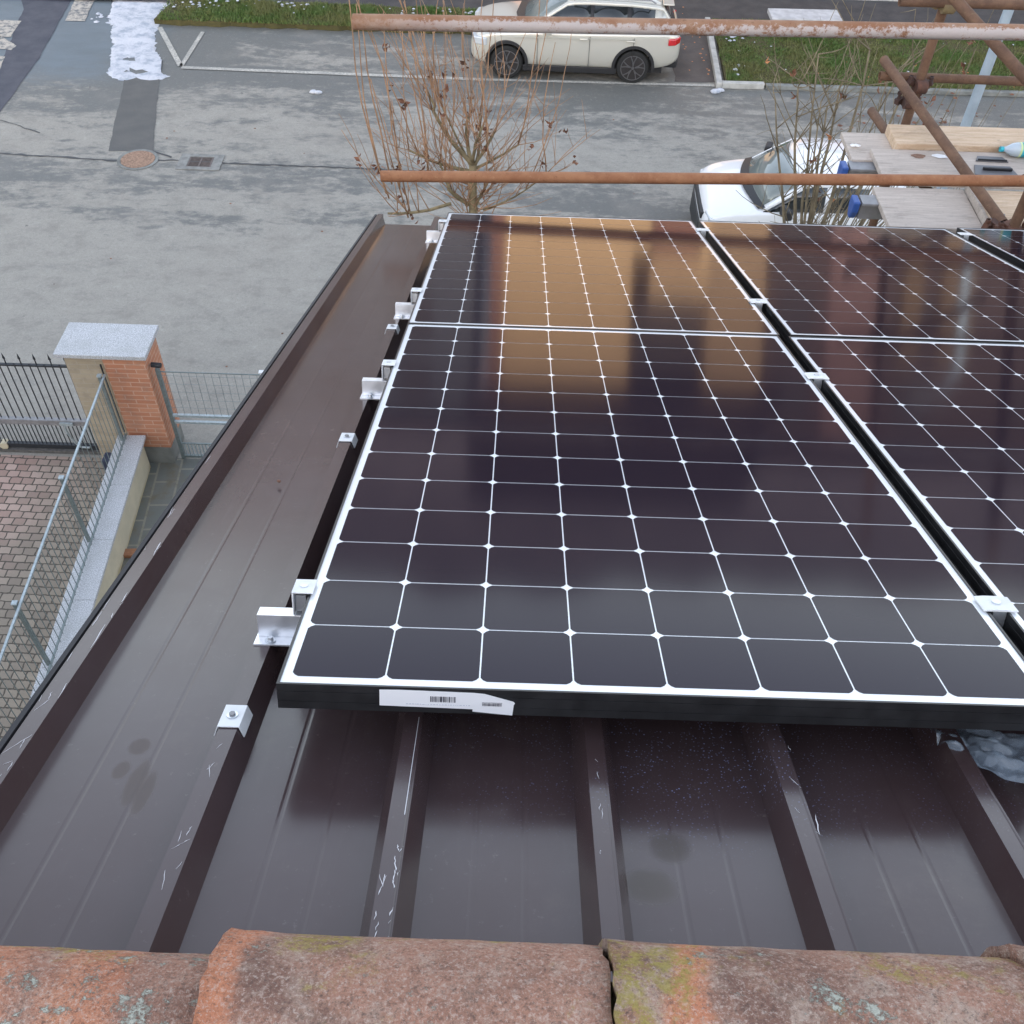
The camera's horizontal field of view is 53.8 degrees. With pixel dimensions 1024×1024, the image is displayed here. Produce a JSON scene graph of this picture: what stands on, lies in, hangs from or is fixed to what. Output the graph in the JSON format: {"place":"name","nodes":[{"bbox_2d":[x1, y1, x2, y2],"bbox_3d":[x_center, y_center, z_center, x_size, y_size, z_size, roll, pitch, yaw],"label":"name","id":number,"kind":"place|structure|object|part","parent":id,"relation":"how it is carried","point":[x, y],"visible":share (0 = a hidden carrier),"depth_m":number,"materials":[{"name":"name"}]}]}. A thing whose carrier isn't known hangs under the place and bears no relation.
{"place":"outdoors","nodes":[
{"label":"outdoors","id":0,"kind":"place"},
{"bbox_2d":[0,455,105,740],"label":"driveway","id":1,"kind":"structure","parent":0,"point":[30,487],"depth_m":13.29,"materials":[{"name":"grey brick"}]},
{"bbox_2d":[0,353,100,454],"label":"sliding gate","id":2,"kind":"structure","parent":1,"relation":"on","point":[29,446],"depth_m":14.05,"materials":[{"name":"black metal"}]},
{"bbox_2d":[102,452,110,469],"bbox_3d":[-5.539,-0.670,14.123,0.280,0.300,0.180,2,48,0],"label":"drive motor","id":3,"kind":"object","parent":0,"point":[106,458],"visible":0.22,"depth_m":14.01,"materials":[{"name":"grey metal"}]},
{"bbox_2d":[120,458,199,571],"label":"garden path","id":4,"kind":"structure","parent":0,"point":[165,482],"depth_m":13.98,"materials":[{"name":"grey stone"}]},
{"bbox_2d":[29,435,150,699],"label":"garden wall","id":5,"kind":"structure","parent":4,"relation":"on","point":[105,556],"depth_m":12.76,"materials":[{"name":"beige paint"}]},
{"bbox_2d":[0,374,126,738],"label":"grid fence","id":6,"kind":"object","parent":5,"relation":"on","point":[25,622],"visible":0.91,"depth_m":11.79,"materials":[{"name":"grey metal"}]},
{"bbox_2d":[123,548,136,557],"bbox_3d":[-4.974,0.539,13.206,0.260,0.055,0.120,-1,48,-3],"label":"loose brick","id":7,"kind":"object","parent":4,"relation":"on","point":[128,553],"visible":0.5,"depth_m":13.18,"materials":[{"name":"ceramic"}]},
{"bbox_2d":[154,0,478,34],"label":"grass","id":8,"kind":"structure","parent":0,"point":[268,10],"depth_m":24.52,"materials":[{"name":"green plant"}]},
{"bbox_2d":[172,0,472,14],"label":"snow","id":9,"kind":"structure","parent":8,"relation":"on","point":[199,4],"depth_m":24.69,"materials":[{"name":"white snow"}]},
{"bbox_2d":[0,0,1023,458],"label":"ground","id":10,"kind":"structure","parent":0,"point":[230,264],"depth_m":19.90,"materials":[{"name":"grey asphalt"}]},
{"bbox_2d":[0,0,70,110],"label":"cycle crossing","id":11,"kind":"object","parent":10,"relation":"on","point":[34,30],"visible":1,"depth_m":23.48,"materials":[{"name":"grey asphalt"}]},
{"bbox_2d":[0,0,93,67],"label":"crosswalk marking","id":12,"kind":"object","parent":10,"relation":"on","point":[79,10],"visible":1,"depth_m":24.14,"materials":[{"name":"paint"}]},
{"bbox_2d":[91,12,119,24],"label":"snow","id":13,"kind":"structure","parent":10,"relation":"on","point":[98,13],"depth_m":24.39,"materials":[{"name":"white snow"}]},
{"bbox_2d":[53,322,183,462],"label":"gate pillar","id":14,"kind":"structure","parent":10,"relation":"on","point":[126,359],"depth_m":13.29,"materials":[{"name":"cream plaster"},{"name":"orange brick"},{"name":"granite"}]},
{"bbox_2d":[155,368,259,458],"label":"pedestrian gate","id":15,"kind":"structure","parent":14,"relation":"attached to","point":[172,416],"depth_m":13.80,"materials":[{"name":"grey metal"}]},
{"bbox_2d":[109,78,158,150],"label":"trench repair","id":16,"kind":"structure","parent":10,"relation":"on","point":[134,124],"depth_m":21.13,"materials":[{"name":"asphalt"}]},
{"bbox_2d":[105,0,169,80],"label":"snow","id":17,"kind":"structure","parent":10,"relation":"on","point":[133,32],"depth_m":23.56,"materials":[{"name":"white snow"}]},
{"bbox_2d":[117,149,158,169],"bbox_3d":[-7.401,-6.974,19.976,0.800,0.018,0.800,2,48,0],"label":"manhole cover","id":18,"kind":"object","parent":10,"relation":"on","point":[138,159],"visible":1,"depth_m":19.96,"materials":[{"name":"metal"}]},
{"bbox_2d":[175,153,224,170],"bbox_3d":[-6.162,-6.920,19.967,0.860,0.020,0.600,2,48,0],"label":"drain grate","id":19,"kind":"object","parent":10,"relation":"on","point":[214,162],"visible":1,"depth_m":19.95,"materials":[{"name":"metal"}]},
{"bbox_2d":[1,153,429,170],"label":"street crack","id":20,"kind":"object","parent":10,"relation":"on","point":[197,161],"visible":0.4,"depth_m":19.96,"materials":[{"name":"grey asphalt"}]},
{"bbox_2d":[309,89,321,93],"bbox_3d":[-4.282,-9.172,22.050,0.288,0.086,0.146,2,48,0],"label":"snow lump","id":21,"kind":"object","parent":10,"relation":"on","point":[313,91],"visible":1,"depth_m":22.01,"materials":[{"name":"white snow"}]},
{"bbox_2d":[157,27,714,86],"bbox_3d":[-2.116,-9.901,22.793,13.246,0.001,1.991,9,48,6],"label":"parking marking","id":22,"kind":"object","parent":10,"relation":"on","point":[172,49],"visible":0.8,"depth_m":22.71,"materials":[{"name":"paint"}]},
{"bbox_2d":[339,0,598,223],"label":"pollarded tree","id":23,"kind":"object","parent":10,"relation":"on","point":[472,202],"visible":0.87,"depth_m":9.20,"materials":[{"name":"brown plant"}]},
{"bbox_2d":[0,214,1023,1023],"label":"roof","id":24,"kind":"structure","parent":10,"relation":"on","point":[142,808],"depth_m":1.32,"materials":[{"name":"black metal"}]},
{"bbox_2d":[0,946,209,1023],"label":"ridge tile","id":25,"kind":"object","parent":24,"relation":"on","point":[50,985],"visible":0.74,"depth_m":0.90,"materials":[{"name":"ceramic"}]},
{"bbox_2d":[214,705,252,736],"bbox_3d":[-0.387,0.287,1.401,0.042,0.022,0.048,2,27,0],"label":"rib cap","id":26,"kind":"object","parent":24,"relation":"on","point":[237,716],"visible":0.99,"depth_m":1.40,"materials":[{"name":"white metal"}]},
{"bbox_2d":[253,607,301,646],"bbox_3d":[-0.266,0.181,1.565,0.262,0.042,0.045,2,27,0],"label":"mini rail","id":27,"kind":"object","parent":24,"relation":"attached to","point":[277,626],"visible":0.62,"depth_m":1.56,"materials":[{"name":"metal"}]},
{"bbox_2d":[291,579,317,614],"bbox_3d":[-0.320,0.131,1.562,0.033,0.042,0.040,2,27,0],"label":"end clamp","id":28,"kind":"object","parent":27,"relation":"attached to","point":[302,589],"visible":0.98,"depth_m":1.55,"materials":[{"name":"white metal"}]},
{"bbox_2d":[336,433,357,447],"bbox_3d":[-0.376,-0.165,2.300,0.042,0.022,0.048,2,27,0],"label":"rib cap","id":29,"kind":"object","parent":24,"relation":"on","point":[349,437],"visible":1,"depth_m":2.29,"materials":[{"name":"white metal"}]},
{"bbox_2d":[360,377,387,399],"bbox_3d":[-0.248,-0.306,2.534,0.262,0.042,0.045,2,27,0],"label":"mini rail","id":30,"kind":"object","parent":24,"relation":"on","point":[372,388],"visible":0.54,"depth_m":2.53,"materials":[{"name":"metal"}]},
{"bbox_2d":[382,360,396,379],"bbox_3d":[-0.308,-0.357,2.531,0.033,0.042,0.040,2,27,0],"label":"end clamp","id":31,"kind":"object","parent":30,"relation":"attached to","point":[386,366],"visible":0.98,"depth_m":2.52,"materials":[{"name":"silver metal"}]},
{"bbox_2d":[276,323,1023,730],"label":"solar panel","id":32,"kind":"object","parent":30,"relation":"on","point":[598,523],"visible":1,"depth_m":1.68,"materials":[{"name":"black"}]},
{"bbox_2d":[385,324,399,333],"bbox_3d":[-0.366,-0.561,3.086,0.042,0.022,0.048,2,27,0],"label":"rib cap","id":33,"kind":"object","parent":24,"relation":"on","point":[393,326],"visible":0.99,"depth_m":3.08,"materials":[{"name":"white metal"}]},
{"bbox_2d":[193,928,612,1023],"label":"ridge tile","id":34,"kind":"object","parent":24,"relation":"on","point":[257,977],"visible":1,"depth_m":0.88,"materials":[{"name":"orange ceramic"}]},
{"bbox_2d":[394,302,414,318],"bbox_3d":[-0.239,-0.630,3.176,0.262,0.042,0.045,2,27,0],"label":"mini rail","id":35,"kind":"object","parent":24,"relation":"on","point":[403,310],"visible":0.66,"depth_m":3.17,"materials":[{"name":"metal"}]},
{"bbox_2d":[411,288,421,303],"bbox_3d":[-0.300,-0.680,3.174,0.033,0.042,0.040,2,27,0],"label":"end clamp","id":36,"kind":"object","parent":35,"relation":"attached to","point":[414,293],"visible":0.98,"depth_m":3.16,"materials":[{"name":"silver metal"}]},
{"bbox_2d":[425,230,440,242],"bbox_3d":[-0.227,-1.138,4.186,0.262,0.042,0.045,2,27,0],"label":"mini rail","id":37,"kind":"object","parent":24,"relation":"attached to","point":[432,236],"visible":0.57,"depth_m":4.18,"materials":[{"name":"metal"}]},
{"bbox_2d":[438,219,446,230],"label":"end clamp","id":38,"kind":"object","parent":37,"relation":"attached to","point":[440,223],"visible":0.98,"depth_m":4.17,"materials":[{"name":"silver metal"}]},
{"bbox_2d":[408,212,779,336],"bbox_3d":[0.240,-0.880,3.618,1.052,0.040,1.690,2,27,0],"label":"solar panel","id":39,"kind":"object","parent":37,"relation":"on","point":[573,272],"visible":0.97,"depth_m":3.38,"materials":[{"name":"black"}]},
{"bbox_2d":[696,228,709,236],"bbox_3d":[0.789,-1.156,4.183,0.054,0.038,0.042,2,27,0],"label":"clamp","id":40,"kind":"object","parent":39,"relation":"attached to","point":[703,231],"visible":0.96,"depth_m":4.17,"materials":[{"name":"silver metal"}]},
{"bbox_2d":[748,299,767,310],"bbox_3d":[0.773,-0.650,3.178,0.054,0.038,0.042,2,27,0],"label":"clamp","id":41,"kind":"object","parent":39,"relation":"attached to","point":[759,303],"visible":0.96,"depth_m":3.16,"materials":[{"name":"silver metal"}]},
{"bbox_2d":[598,938,1023,1023],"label":"ridge tile","id":42,"kind":"object","parent":24,"relation":"on","point":[659,983],"visible":0.96,"depth_m":0.89,"materials":[{"name":"terracotta"},{"name":"lichen"}]},
{"bbox_2d":[698,220,1023,345],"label":"solar panel","id":43,"kind":"object","parent":24,"relation":"on","point":[871,282],"visible":0.99,"depth_m":3.48,"materials":[{"name":"black"}]},
{"bbox_2d":[787,336,1023,655],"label":"solar panel","id":44,"kind":"object","parent":24,"relation":"on","point":[936,428],"visible":1,"depth_m":2.23,"materials":[{"name":"black"}]},
{"bbox_2d":[804,372,828,390],"bbox_3d":[0.764,-0.329,2.540,0.054,0.038,0.042,2,27,0],"label":"clamp","id":45,"kind":"object","parent":44,"relation":"attached to","point":[817,378],"visible":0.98,"depth_m":2.52,"materials":[{"name":"silver metal"}]},
{"bbox_2d":[973,596,1018,627],"bbox_3d":[0.752,0.155,1.577,0.054,0.038,0.042,2,27,0],"label":"clamp","id":46,"kind":"object","parent":44,"relation":"attached to","point":[998,608],"visible":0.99,"depth_m":1.56,"materials":[{"name":"white metal"}]},
{"bbox_2d":[930,728,1023,782],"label":"plastic bag","id":47,"kind":"object","parent":24,"relation":"on","point":[1000,754],"visible":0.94,"depth_m":1.39,"materials":[{"name":"blue"}]},
{"bbox_2d":[956,227,1023,269],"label":"solar panel","id":48,"kind":"object","parent":24,"relation":"on","point":[1007,245],"visible":0.93,"depth_m":4.18,"materials":[{"name":"black"}]},
{"bbox_2d":[957,232,972,239],"bbox_3d":[1.914,-1.162,4.272,0.054,0.038,0.042,2,27,0],"label":"clamp","id":49,"kind":"object","parent":48,"relation":"attached to","point":[964,235],"visible":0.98,"depth_m":4.26,"materials":[{"name":"silver metal"}]},
{"bbox_2d":[980,944,1023,965],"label":"ridge tile","id":50,"kind":"object","parent":24,"relation":"on","point":[1014,952],"visible":0.52,"depth_m":0.96,"materials":[{"name":"brown ceramic"}]},
{"bbox_2d":[471,0,680,82],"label":"parked car","id":51,"kind":"object","parent":10,"relation":"on","point":[632,58],"visible":0.69,"depth_m":22.22,"materials":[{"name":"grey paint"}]},
{"bbox_3d":[1.034,-10.696,21.891,1.321,0.540,0.216,3,48,1],"label":"front window","id":52,"kind":"part","parent":51,"relation":"part of","materials":[{"name":"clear glass"}]},
{"bbox_3d":[2.134,-10.661,21.868,0.720,0.500,0.226,3,48,1],"label":"rear door window","id":53,"kind":"part","parent":51,"relation":"part of","materials":[{"name":"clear glass"}]},
{"bbox_3d":[2.843,-10.631,21.864,0.500,0.470,0.236,3,48,1],"label":"quarter window","id":54,"kind":"part","parent":51,"relation":"part of","materials":[{"name":"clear glass"}]},
{"bbox_3d":[3.465,-11.186,22.326,0.331,0.494,1.261,3,48,1],"label":"rear window","id":55,"kind":"part","parent":51,"relation":"part of","materials":[{"name":"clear glass"}]},
{"bbox_2d":[141,0,1023,23],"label":"footway","id":56,"kind":"structure","parent":10,"relation":"on","point":[886,11],"depth_m":25.51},
{"bbox_2d":[352,0,1023,229],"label":"scaffold","id":57,"kind":"object","parent":10,"relation":"on","point":[921,81],"visible":0.77,"depth_m":4.53,"materials":[{"name":"brown metal"}]},
{"bbox_2d":[837,161,877,173],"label":"staging beam","id":58,"kind":"structure","parent":57,"relation":"attached to","point":[852,167],"depth_m":5.29,"materials":[{"name":"grey metal"}]},
{"bbox_2d":[840,132,891,161],"bbox_3d":[3.225,-1.909,5.428,2.865,0.030,0.300,2,48,0],"label":"scaffold board","id":59,"kind":"object","parent":58,"relation":"on","point":[867,142],"visible":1,"depth_m":5.43,"materials":[{"name":"grey wood"}]},
{"bbox_2d":[850,144,860,146],"bbox_3d":[1.834,-1.957,5.392,0.059,0.013,0.025,2,48,0],"label":"plaster crumb","id":60,"kind":"object","parent":59,"relation":"on","point":[854,145],"visible":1,"depth_m":5.39,"materials":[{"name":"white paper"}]},
{"bbox_2d":[885,124,1023,152],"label":"timber beam","id":61,"kind":"structure","parent":59,"relation":"on","point":[960,138],"depth_m":5.39,"materials":[{"name":"beige wood"}]},
{"bbox_2d":[869,149,1023,189],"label":"scaffold board","id":62,"kind":"object","parent":58,"relation":"on","point":[892,161],"visible":0.55,"depth_m":5.26,"materials":[{"name":"grey wood"}]},
{"bbox_2d":[911,154,924,157],"bbox_3d":[2.131,-1.866,5.294,0.079,0.001,0.048,2,48,0],"label":"rust stain","id":63,"kind":"object","parent":62,"relation":"on","point":[918,155],"visible":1,"depth_m":5.30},
{"bbox_2d":[932,154,947,157],"bbox_3d":[2.241,-1.867,5.296,0.080,0.003,0.044,2,48,0],"label":"paper scrap","id":64,"kind":"object","parent":62,"relation":"on","point":[939,156],"visible":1,"depth_m":5.30,"materials":[{"name":"white paper"}]},
{"bbox_2d":[976,156,1007,162],"bbox_3d":[2.506,-1.849,5.282,0.169,0.014,0.050,3,48,1],"label":"metal plate","id":65,"kind":"object","parent":62,"relation":"on","point":[990,159],"visible":1,"depth_m":5.27,"materials":[{"name":"metal"}]},
{"bbox_2d":[974,165,1016,174],"bbox_3d":[2.487,-1.762,5.198,0.225,0.020,0.100,3,48,1],"label":"metal plate","id":66,"kind":"object","parent":62,"relation":"on","point":[990,170],"visible":0.82,"depth_m":5.19,"materials":[{"name":"metal"}]},
{"bbox_2d":[999,142,1023,157],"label":"water bottle","id":67,"kind":"object","parent":62,"relation":"on","point":[1016,149],"visible":1,"depth_m":5.27,"materials":[{"name":"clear plastic"}]},
{"bbox_2d":[847,195,980,222],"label":"staging beam","id":68,"kind":"structure","parent":57,"relation":"attached to","point":[865,207],"depth_m":5.08,"materials":[{"name":"grey metal"}]},
{"bbox_2d":[872,187,981,233],"bbox_3d":[2.060,-1.501,5.021,0.460,0.030,0.370,2,48,0],"label":"scaffold board","id":69,"kind":"object","parent":68,"relation":"on","point":[951,210],"visible":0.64,"depth_m":5.00,"materials":[{"name":"grey wood"}]},
{"bbox_2d":[964,186,988,224],"bbox_3d":[2.305,-1.504,4.995,0.016,0.045,0.390,2,48,0],"label":"batten","id":70,"kind":"object","parent":68,"relation":"on","point":[979,210],"visible":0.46,"depth_m":5.00,"materials":[{"name":"grey wood"}]},
{"bbox_2d":[981,190,1023,225],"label":"scaffold board","id":71,"kind":"object","parent":68,"relation":"on","point":[1006,202],"visible":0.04,"depth_m":5.08,"materials":[{"name":"beige wood"}]},
{"bbox_2d":[673,35,714,81],"bbox_3d":[4.230,-10.953,23.960,1.058,0.001,3.346,2,48,0],"label":"parking bay end","id":72,"kind":"object","parent":10,"relation":"on","point":[686,69],"visible":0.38,"depth_m":23.55,"materials":[{"name":"grey asphalt"}]},
{"bbox_2d":[710,88,724,93],"bbox_3d":[4.593,-9.394,22.540,0.329,0.099,0.197,-9,49,-10],"label":"snow lump","id":73,"kind":"object","parent":10,"relation":"on","point":[716,91],"visible":1,"depth_m":22.50,"materials":[{"name":"white snow"}]},
{"bbox_2d":[705,17,764,88],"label":"kerb","id":74,"kind":"structure","parent":10,"relation":"on","point":[719,83],"depth_m":22.67,"materials":[{"name":"concrete"}]},
{"bbox_2d":[689,137,905,227],"bbox_3d":[5.153,-5.582,18.024,3.708,1.652,2.430,2,48,0],"label":"parked car","id":75,"kind":"object","parent":10,"relation":"on","point":[719,203],"visible":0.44,"depth_m":17.45,"materials":[{"name":"white paint"}]},
{"bbox_3d":[4.794,-5.267,17.091,1.001,0.469,0.112,2,48,0],"label":"front window","id":76,"kind":"part","parent":75,"relation":"part of","materials":[{"name":"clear glass"}]},
{"bbox_3d":[5.694,-5.255,17.072,0.640,0.413,0.122,2,48,0],"label":"rear door window","id":77,"kind":"part","parent":75,"relation":"part of","materials":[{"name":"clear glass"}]},
{"bbox_2d":[717,36,1023,90],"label":"grass island","id":78,"kind":"structure","parent":10,"relation":"on","point":[760,45],"depth_m":23.70,"materials":[{"name":"plant"}]},
{"bbox_2d":[725,36,744,74],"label":"snow","id":79,"kind":"structure","parent":78,"relation":"on","point":[738,50],"depth_m":24.09,"materials":[{"name":"white snow"}]},
{"bbox_2d":[767,8,841,20],"bbox_3d":[7.003,-11.753,24.332,1.680,0.470,0.620,1,48,-1],"label":"stone bench","id":80,"kind":"object","parent":78,"relation":"on","point":[798,14],"visible":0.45,"depth_m":24.13,"materials":[{"name":"white stone"}]},
{"bbox_2d":[837,92,1014,129],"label":"fallen leaves","id":81,"kind":"object","parent":78,"relation":"on","point":[913,122],"visible":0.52,"depth_m":21.82,"materials":[{"name":"brown plant"}]},
{"bbox_2d":[736,0,1023,225],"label":"bare tree","id":82,"kind":"object","parent":10,"relation":"on","point":[814,204],"visible":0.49,"depth_m":9.29,"materials":[{"name":"brown plant"}]},
{"bbox_2d":[868,0,897,0],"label":"footway edge","id":83,"kind":"object","parent":10,"relation":"on","point":[882,0],"depth_m":26.07,"materials":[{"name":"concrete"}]},
{"bbox_2d":[765,83,1023,96],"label":"kerb","id":84,"kind":"structure","parent":10,"relation":"on","point":[944,91],"depth_m":22.68,"materials":[{"name":"concrete"}]},
{"bbox_2d":[937,10,1013,188],"bbox_3d":[6.432,-6.485,14.300,0.300,8.420,1.900,2,48,0],"label":"lamp post","id":85,"kind":"object","parent":10,"relation":"on","point":[978,90],"visible":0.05,"depth_m":13.80,"materials":[{"name":"metal"}]},
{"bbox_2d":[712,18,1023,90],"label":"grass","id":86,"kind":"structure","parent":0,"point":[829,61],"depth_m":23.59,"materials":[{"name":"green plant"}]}
]}

